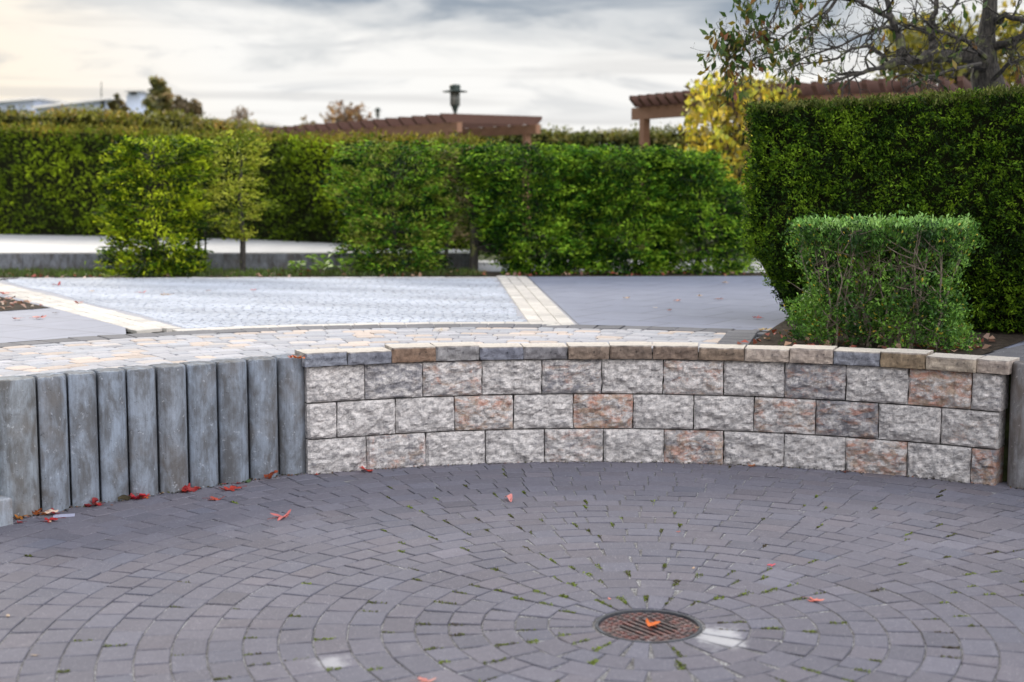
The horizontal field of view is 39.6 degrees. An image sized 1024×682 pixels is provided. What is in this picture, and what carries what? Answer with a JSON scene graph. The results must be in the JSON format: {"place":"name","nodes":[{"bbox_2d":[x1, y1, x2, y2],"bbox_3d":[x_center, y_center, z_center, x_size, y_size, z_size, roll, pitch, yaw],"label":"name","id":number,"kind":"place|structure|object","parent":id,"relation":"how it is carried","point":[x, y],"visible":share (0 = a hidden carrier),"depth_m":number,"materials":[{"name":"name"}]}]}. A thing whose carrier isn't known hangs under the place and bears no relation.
{"place":"outdoors","nodes":[
{"label":"outdoors","id":0,"kind":"place"},
{"bbox_2d":[0,297,48,310],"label":"soil","id":1,"kind":"structure","parent":0,"point":[18,306],"depth_m":12.85,"materials":[{"name":"brown soil"}]},
{"bbox_2d":[0,96,68,114],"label":"pale building","id":2,"kind":"structure","parent":0,"point":[27,102],"depth_m":73.11,"materials":[{"name":"white"}]},
{"bbox_2d":[0,293,125,342],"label":"slab paving","id":3,"kind":"structure","parent":0,"point":[27,326],"depth_m":11.09,"materials":[{"name":"grey concrete"}]},
{"bbox_2d":[0,283,180,333],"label":"white stripe paving","id":4,"kind":"structure","parent":0,"point":[132,324],"depth_m":12.32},
{"bbox_2d":[32,82,151,115],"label":"pale building","id":5,"kind":"structure","parent":0,"point":[97,102],"depth_m":69.11,"materials":[{"name":"white glass"}]},
{"bbox_2d":[0,234,469,252],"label":"terrace paving","id":6,"kind":"structure","parent":0,"point":[14,243],"depth_m":20.55,"materials":[{"name":"grey concrete"}]},
{"bbox_2d":[0,277,507,278],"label":"border paving","id":7,"kind":"structure","parent":0,"point":[268,277],"depth_m":16.82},
{"bbox_2d":[0,277,578,328],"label":"wavy cobble paving","id":8,"kind":"structure","parent":0,"point":[212,301],"depth_m":13.74,"materials":[{"name":"grey stone"}]},
{"bbox_2d":[0,327,725,376],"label":"cobble paving","id":9,"kind":"structure","parent":0,"point":[25,360],"depth_m":9.97,"materials":[{"name":"beige stone"}]},
{"bbox_2d":[172,322,554,331],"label":"white border paving","id":10,"kind":"structure","parent":0,"point":[323,325],"depth_m":11.25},
{"bbox_2d":[0,271,766,277],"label":"soil","id":11,"kind":"structure","parent":0,"point":[492,274],"depth_m":17.41,"materials":[{"name":"brown soil"}]},
{"bbox_2d":[98,272,129,277],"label":"leafy plant","id":12,"kind":"object","parent":11,"relation":"on","point":[102,274],"visible":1,"depth_m":16.80,"materials":[{"name":"green plant"}]},
{"bbox_2d":[85,133,225,278],"bbox_3d":[-4.244,-1.590,17.066,1.664,1.832,1.283,0,6,0],"label":"yew shrub","id":13,"kind":"object","parent":11,"relation":"on","point":[187,253],"visible":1,"depth_m":16.90,"materials":[{"name":"green plant"}]},
{"bbox_2d":[195,126,282,272],"bbox_3d":[-3.355,-1.715,17.408,1.163,1.833,0.932,0,6,0],"label":"tree","id":14,"kind":"object","parent":11,"relation":"on","point":[242,235],"visible":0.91,"depth_m":17.36,"materials":[{"name":"green plant"}]},
{"bbox_2d":[0,265,486,277],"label":"grass","id":15,"kind":"structure","parent":11,"relation":"on","point":[82,272],"depth_m":17.14,"materials":[{"name":"green plant"}]},
{"bbox_2d":[288,260,306,272],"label":"leafy plant","id":16,"kind":"object","parent":11,"relation":"on","point":[298,266],"visible":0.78,"depth_m":17.30,"materials":[{"name":"green plant"}]},
{"bbox_2d":[305,253,333,273],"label":"leafy plant","id":17,"kind":"object","parent":11,"relation":"on","point":[321,264],"visible":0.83,"depth_m":17.16,"materials":[{"name":"green plant"}]},
{"bbox_2d":[328,258,365,274],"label":"leafy plant","id":18,"kind":"object","parent":11,"relation":"on","point":[345,264],"visible":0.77,"depth_m":17.22,"materials":[{"name":"green plant"}]},
{"bbox_2d":[319,138,468,276],"bbox_3d":[-1.425,-1.618,17.481,1.909,1.719,1.254,0,6,0],"label":"yew shrub","id":19,"kind":"object","parent":11,"relation":"on","point":[425,249],"visible":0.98,"depth_m":17.30,"materials":[{"name":"green plant"}]},
{"bbox_2d":[432,138,487,271],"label":"yew shrub","id":20,"kind":"object","parent":11,"relation":"on","point":[457,229],"visible":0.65,"depth_m":17.65,"materials":[{"name":"green plant"}]},
{"bbox_2d":[0,269,994,352],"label":"leaf litter","id":21,"kind":"object","parent":11,"relation":"on","point":[985,346],"visible":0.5,"depth_m":12.60,"materials":[{"name":"red plant"}]},
{"bbox_2d":[441,137,600,275],"bbox_3d":[0.108,-1.654,17.683,1.996,1.791,1.201,0,6,0],"label":"yew shrub","id":22,"kind":"object","parent":11,"relation":"on","point":[552,220],"visible":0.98,"depth_m":17.45,"materials":[{"name":"green plant"}]},
{"bbox_2d":[559,142,686,275],"bbox_3d":[1.321,-1.618,17.753,1.730,1.723,1.187,0,6,0],"label":"yew shrub","id":23,"kind":"object","parent":11,"relation":"on","point":[615,178],"visible":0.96,"depth_m":17.48,"materials":[{"name":"green plant"}]},
{"bbox_2d":[648,147,761,274],"bbox_3d":[2.464,-1.584,17.753,1.677,1.673,1.272,0,6,0],"label":"yew shrub","id":24,"kind":"object","parent":11,"relation":"on","point":[696,212],"visible":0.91,"depth_m":17.57,"materials":[{"name":"green plant"}]},
{"bbox_2d":[0,324,1007,353],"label":"dark border paving","id":25,"kind":"structure","parent":0,"point":[259,330],"depth_m":10.87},
{"bbox_2d":[7,230,1010,481],"bbox_3d":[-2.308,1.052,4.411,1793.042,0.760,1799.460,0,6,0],"label":"ground","id":26,"kind":"structure","parent":0,"point":[1005,462],"depth_m":9.61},
{"bbox_2d":[107,93,128,114],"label":"deciduous tree","id":27,"kind":"object","parent":26,"relation":"on","point":[114,103],"visible":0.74,"depth_m":55.19,"materials":[{"name":"green plant"}]},
{"bbox_2d":[0,102,269,137],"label":"hedge","id":28,"kind":"object","parent":26,"relation":"on","point":[147,118],"visible":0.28,"depth_m":32.96,"materials":[{"name":"green plant"}]},
{"bbox_2d":[123,89,150,113],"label":"water tower","id":29,"kind":"structure","parent":26,"relation":"on","point":[135,98],"depth_m":65.20,"materials":[{"name":"white metal"}]},
{"bbox_2d":[141,75,175,114],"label":"pine tree","id":30,"kind":"object","parent":26,"relation":"on","point":[161,91],"visible":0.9,"depth_m":56.95,"materials":[{"name":"green plant"}]},
{"bbox_2d":[169,94,204,116],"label":"deciduous tree","id":31,"kind":"object","parent":26,"relation":"on","point":[180,103],"visible":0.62,"depth_m":55.10,"materials":[{"name":"green plant"}]},
{"bbox_2d":[0,253,469,270],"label":"kerb wall","id":32,"kind":"structure","parent":26,"relation":"on","point":[78,260],"depth_m":18.31,"materials":[{"name":"concrete"}]},
{"bbox_2d":[227,105,252,126],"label":"bare tree","id":33,"kind":"object","parent":26,"relation":"on","point":[239,115],"visible":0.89,"depth_m":59.31,"materials":[{"name":"brown plant"}]},
{"bbox_2d":[199,116,283,127],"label":"long low building","id":34,"kind":"structure","parent":26,"relation":"on","point":[269,124],"depth_m":66.78,"materials":[{"name":"white"}]},
{"bbox_2d":[0,118,519,256],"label":"clipped hedge","id":35,"kind":"object","parent":26,"relation":"on","point":[48,174],"visible":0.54,"depth_m":23.20,"materials":[{"name":"green plant"}]},
{"bbox_2d":[299,115,315,124],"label":"bare tree","id":36,"kind":"object","parent":26,"relation":"on","point":[311,122],"visible":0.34,"depth_m":54.29,"materials":[{"name":"brown plant"}]},
{"bbox_2d":[320,100,372,122],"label":"deciduous tree","id":37,"kind":"object","parent":26,"relation":"on","point":[349,113],"visible":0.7,"depth_m":54.26,"materials":[{"name":"brown plant"}]},
{"bbox_2d":[373,108,382,118],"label":"lamp post","id":38,"kind":"object","parent":26,"relation":"on","point":[377,110],"visible":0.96,"depth_m":61.24,"materials":[{"name":"black metal"}]},
{"bbox_2d":[256,113,541,227],"bbox_3d":[-3.098,-4.008,34.770,2.560,2.620,10.302,-4,8,-33],"label":"pergola","id":39,"kind":"object","parent":26,"relation":"on","point":[526,127],"visible":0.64,"depth_m":31.50,"materials":[{"name":"brown wood"}]},
{"bbox_2d":[442,84,467,141],"bbox_3d":[-1.326,-4.239,33.235,0.600,3.458,0.600,0,6,0],"label":"lamp post","id":40,"kind":"object","parent":26,"relation":"on","point":[454,91],"visible":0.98,"depth_m":33.00,"materials":[{"name":"black metal"}]},
{"bbox_2d":[459,121,741,229],"bbox_3d":[3.657,-3.988,35.345,11.592,2.919,2.668,1,6,7],"label":"hedge","id":41,"kind":"object","parent":26,"relation":"on","point":[587,138],"visible":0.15,"depth_m":34.73,"materials":[{"name":"green plant"}]},
{"bbox_2d":[579,128,659,133],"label":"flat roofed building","id":42,"kind":"structure","parent":26,"relation":"on","point":[620,130],"depth_m":68.80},
{"bbox_2d":[629,75,1023,247],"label":"pergola","id":43,"kind":"object","parent":26,"relation":"on","point":[662,105],"visible":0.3,"depth_m":21.14,"materials":[{"name":"brown wood"}]},
{"bbox_2d":[674,67,800,258],"bbox_3d":[3.362,-2.677,21.377,1.860,2.930,2.274,1,6,7],"label":"climbing vine","id":44,"kind":"object","parent":43,"relation":"attached to","point":[724,129],"visible":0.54,"depth_m":21.09,"materials":[{"name":"plant"}]},
{"bbox_2d":[690,0,1023,111],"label":"apple tree","id":45,"kind":"object","parent":26,"relation":"on","point":[979,57],"visible":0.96,"depth_m":12.23,"materials":[{"name":"green plant"}]},
{"bbox_2d":[864,0,1023,86],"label":"autumn tree","id":46,"kind":"object","parent":26,"relation":"on","point":[912,39],"visible":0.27,"depth_m":25.86,"materials":[{"name":"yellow plant"}]},
{"bbox_2d":[0,456,1023,681],"bbox_3d":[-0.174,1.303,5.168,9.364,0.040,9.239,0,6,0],"label":"paving","id":47,"kind":"structure","parent":0,"point":[140,534],"depth_m":6.74,"materials":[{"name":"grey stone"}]},
{"bbox_2d":[0,495,12,526],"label":"concrete steps","id":48,"kind":"structure","parent":47,"relation":"on","point":[6,512],"depth_m":7.73,"materials":[{"name":"grey concrete"}]},
{"bbox_2d":[0,375,39,517],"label":"concrete palisade","id":49,"kind":"object","parent":47,"relation":"on","point":[19,476],"visible":0.84,"depth_m":7.90,"materials":[{"name":"grey concrete"}]},
{"bbox_2d":[13,514,27,519],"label":"fallen leaf","id":50,"kind":"object","parent":47,"relation":"on","point":[20,517],"visible":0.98,"depth_m":7.89,"materials":[{"name":"orange plant"}]},
{"bbox_2d":[32,508,47,514],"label":"fallen leaf","id":51,"kind":"object","parent":47,"relation":"on","point":[36,511],"visible":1,"depth_m":7.97,"materials":[{"name":"orange plant"}]},
{"bbox_2d":[26,372,70,511],"bbox_3d":[-2.645,0.603,8.137,0.231,0.833,0.200,6,9,44],"label":"concrete palisade","id":52,"kind":"object","parent":47,"relation":"on","point":[52,438],"visible":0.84,"depth_m":8.04,"materials":[{"name":"grey concrete"}]},
{"bbox_2d":[39,517,57,521],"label":"fallen leaf","id":53,"kind":"object","parent":47,"relation":"on","point":[51,518],"visible":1,"depth_m":7.86,"materials":[{"name":"red plant"}]},
{"bbox_2d":[53,513,74,517],"bbox_3d":[-2.510,0.978,7.969,0.115,0.002,0.070,-2,7,-14],"label":"paper scrap","id":54,"kind":"object","parent":47,"relation":"on","point":[63,515],"visible":1,"depth_m":7.97,"materials":[{"name":"white paper"}]},
{"bbox_2d":[57,370,99,507],"bbox_3d":[-2.512,0.590,8.266,0.199,0.831,0.230,-6,9,-44],"label":"concrete palisade","id":55,"kind":"object","parent":47,"relation":"on","point":[82,434],"visible":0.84,"depth_m":8.17,"materials":[{"name":"grey concrete"}]},
{"bbox_2d":[84,497,98,506],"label":"fallen leaf","id":56,"kind":"object","parent":47,"relation":"on","point":[94,500],"visible":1,"depth_m":8.21,"materials":[{"name":"red plant"}]},
{"bbox_2d":[89,368,128,502],"bbox_3d":[-2.375,0.577,8.390,0.200,0.829,0.230,-6,9,-43],"label":"concrete palisade","id":57,"kind":"object","parent":47,"relation":"on","point":[112,433],"visible":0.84,"depth_m":8.29,"materials":[{"name":"grey concrete"}]},
{"bbox_2d":[118,493,138,499],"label":"fallen leaf","id":58,"kind":"object","parent":47,"relation":"on","point":[124,497],"visible":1,"depth_m":8.33,"materials":[{"name":"brown plant"}]},
{"bbox_2d":[128,493,146,498],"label":"fallen leaf","id":59,"kind":"object","parent":47,"relation":"on","point":[140,494],"visible":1,"depth_m":8.40,"materials":[{"name":"red plant"}]},
{"bbox_2d":[118,365,157,497],"bbox_3d":[-2.232,0.565,8.513,0.203,0.826,0.231,-5,8,-40],"label":"concrete palisade","id":60,"kind":"object","parent":47,"relation":"on","point":[141,428],"visible":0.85,"depth_m":8.41,"materials":[{"name":"grey concrete"}]},
{"bbox_2d":[148,363,187,492],"bbox_3d":[-2.081,0.551,8.641,0.206,0.824,0.230,-5,8,-41],"label":"concrete palisade","id":61,"kind":"object","parent":47,"relation":"on","point":[171,420],"visible":0.81,"depth_m":8.54,"materials":[{"name":"grey concrete"}]},
{"bbox_2d":[179,483,198,491],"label":"fallen leaf","id":62,"kind":"object","parent":47,"relation":"on","point":[188,488],"visible":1,"depth_m":8.60,"materials":[{"name":"red plant"}]},
{"bbox_2d":[180,361,217,487],"bbox_3d":[-1.925,0.539,8.770,0.210,0.822,0.230,-5,8,-39],"label":"concrete palisade","id":63,"kind":"object","parent":47,"relation":"on","point":[201,410],"visible":0.81,"depth_m":8.67,"materials":[{"name":"grey concrete"}]},
{"bbox_2d":[218,486,240,490],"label":"fallen leaf","id":64,"kind":"object","parent":47,"relation":"on","point":[232,488],"visible":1,"depth_m":8.64,"materials":[{"name":"red plant"}]},
{"bbox_2d":[211,358,248,483],"bbox_3d":[-1.763,0.524,8.902,0.214,0.820,0.230,-5,8,-40],"label":"concrete palisade","id":65,"kind":"object","parent":47,"relation":"on","point":[232,416],"visible":0.81,"depth_m":8.80,"materials":[{"name":"grey concrete"}]},
{"bbox_2d":[241,356,278,478],"bbox_3d":[-1.604,0.512,9.031,0.230,0.817,0.230,0,6,0],"label":"concrete palisade","id":66,"kind":"object","parent":47,"relation":"on","point":[262,415],"visible":0.83,"depth_m":8.94,"materials":[{"name":"grey concrete"}]},
{"bbox_2d":[262,470,277,478],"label":"fallen leaf","id":67,"kind":"object","parent":47,"relation":"on","point":[269,476],"visible":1,"depth_m":8.94,"materials":[{"name":"red plant"}]},
{"bbox_2d":[269,509,290,520],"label":"fallen leaf","id":68,"kind":"object","parent":47,"relation":"on","point":[285,515],"visible":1,"depth_m":7.89,"materials":[{"name":"red plant"}]},
{"bbox_2d":[272,354,306,474],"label":"concrete palisade","id":69,"kind":"object","parent":47,"relation":"on","point":[291,402],"visible":0.63,"depth_m":9.07,"materials":[{"name":"grey concrete"}]},
{"bbox_2d":[411,677,436,681],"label":"fallen leaf","id":70,"kind":"object","parent":47,"relation":"on","point":[424,679],"visible":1,"depth_m":5.32,"materials":[{"name":"pink plant"}]},
{"bbox_2d":[505,494,511,501],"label":"fallen leaf","id":71,"kind":"object","parent":47,"relation":"on","point":[509,496],"visible":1,"depth_m":8.33,"materials":[{"name":"red plant"}]},
{"bbox_2d":[23,461,1016,516],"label":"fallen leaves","id":72,"kind":"object","parent":47,"relation":"on","point":[494,463],"visible":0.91,"depth_m":9.16,"materials":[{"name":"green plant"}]},
{"bbox_2d":[25,465,1023,681],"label":"moss","id":73,"kind":"object","parent":47,"relation":"on","point":[594,661],"visible":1,"depth_m":6.31,"materials":[{"name":"green plant"}]},
{"bbox_2d":[595,609,701,642],"bbox_3d":[0.576,1.298,6.013,0.452,0.199,0.452,0,6,0],"label":"drain cover","id":74,"kind":"object","parent":47,"relation":"in","point":[632,626],"visible":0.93,"depth_m":6.03,"materials":[{"name":"metal"}]},
{"bbox_2d":[646,618,659,627],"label":"fallen leaf","id":75,"kind":"object","parent":74,"relation":"on","point":[651,623],"visible":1,"depth_m":6.03,"materials":[{"name":"orange plant"}]},
{"bbox_2d":[295,342,1019,485],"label":"retaining wall","id":76,"kind":"structure","parent":47,"relation":"on","point":[929,414],"depth_m":9.32,"materials":[{"name":"stone"}]},
{"bbox_2d":[807,597,823,600],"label":"fallen leaf","id":77,"kind":"object","parent":47,"relation":"on","point":[812,599],"visible":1,"depth_m":6.34,"materials":[{"name":"pink plant"}]},
{"bbox_2d":[1007,360,1023,488],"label":"concrete palisade","id":78,"kind":"object","parent":47,"relation":"on","point":[1015,475],"visible":0.85,"depth_m":8.68,"materials":[{"name":"grey concrete"}]},
{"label":"fallen leaf","id":79,"kind":"object","parent":47,"relation":"on","visible":0},
{"bbox_2d":[40,509,57,513],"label":"fallen leaf","id":80,"kind":"object","parent":79,"relation":"on","point":[49,511],"visible":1,"depth_m":7.98,"materials":[{"name":"beige plant"}]},
{"bbox_2d":[0,0,1023,133],"label":"sky","id":81,"kind":"structure","parent":0,"point":[576,64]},
{"bbox_2d":[496,275,573,325],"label":"white stripe paving","id":82,"kind":"structure","parent":0,"point":[520,289],"depth_m":13.32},
{"bbox_2d":[478,258,764,271],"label":"path","id":83,"kind":"structure","parent":0,"point":[487,267],"depth_m":19.49,"materials":[{"name":"grey concrete"}]},
{"bbox_2d":[717,330,757,345],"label":"edge paving","id":84,"kind":"structure","parent":0,"point":[731,337],"depth_m":10.21,"materials":[{"name":"grey concrete"}]},
{"bbox_2d":[529,276,1023,347],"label":"slab paving","id":85,"kind":"structure","parent":0,"point":[601,300],"depth_m":13.56,"materials":[{"name":"grey concrete"}]},
{"bbox_2d":[746,319,1023,354],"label":"soil","id":86,"kind":"structure","parent":0,"point":[1003,339],"depth_m":10.03,"materials":[{"name":"brown soil"}]},
{"bbox_2d":[738,80,1023,333],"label":"clipped hedge","id":87,"kind":"object","parent":86,"relation":"on","point":[944,153],"visible":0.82,"depth_m":10.63,"materials":[{"name":"green plant"}]},
{"bbox_2d":[777,204,985,353],"bbox_3d":[2.502,-0.401,9.630,1.342,1.050,0.720,3,7,22],"label":"privet bush","id":88,"kind":"object","parent":86,"relation":"on","point":[899,233],"visible":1,"depth_m":9.51,"materials":[{"name":"green plant"}]},
{"bbox_2d":[983,345,1023,360],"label":"edge paving","id":89,"kind":"structure","parent":0,"point":[1016,351],"depth_m":9.26,"materials":[{"name":"grey concrete"}]}
]}

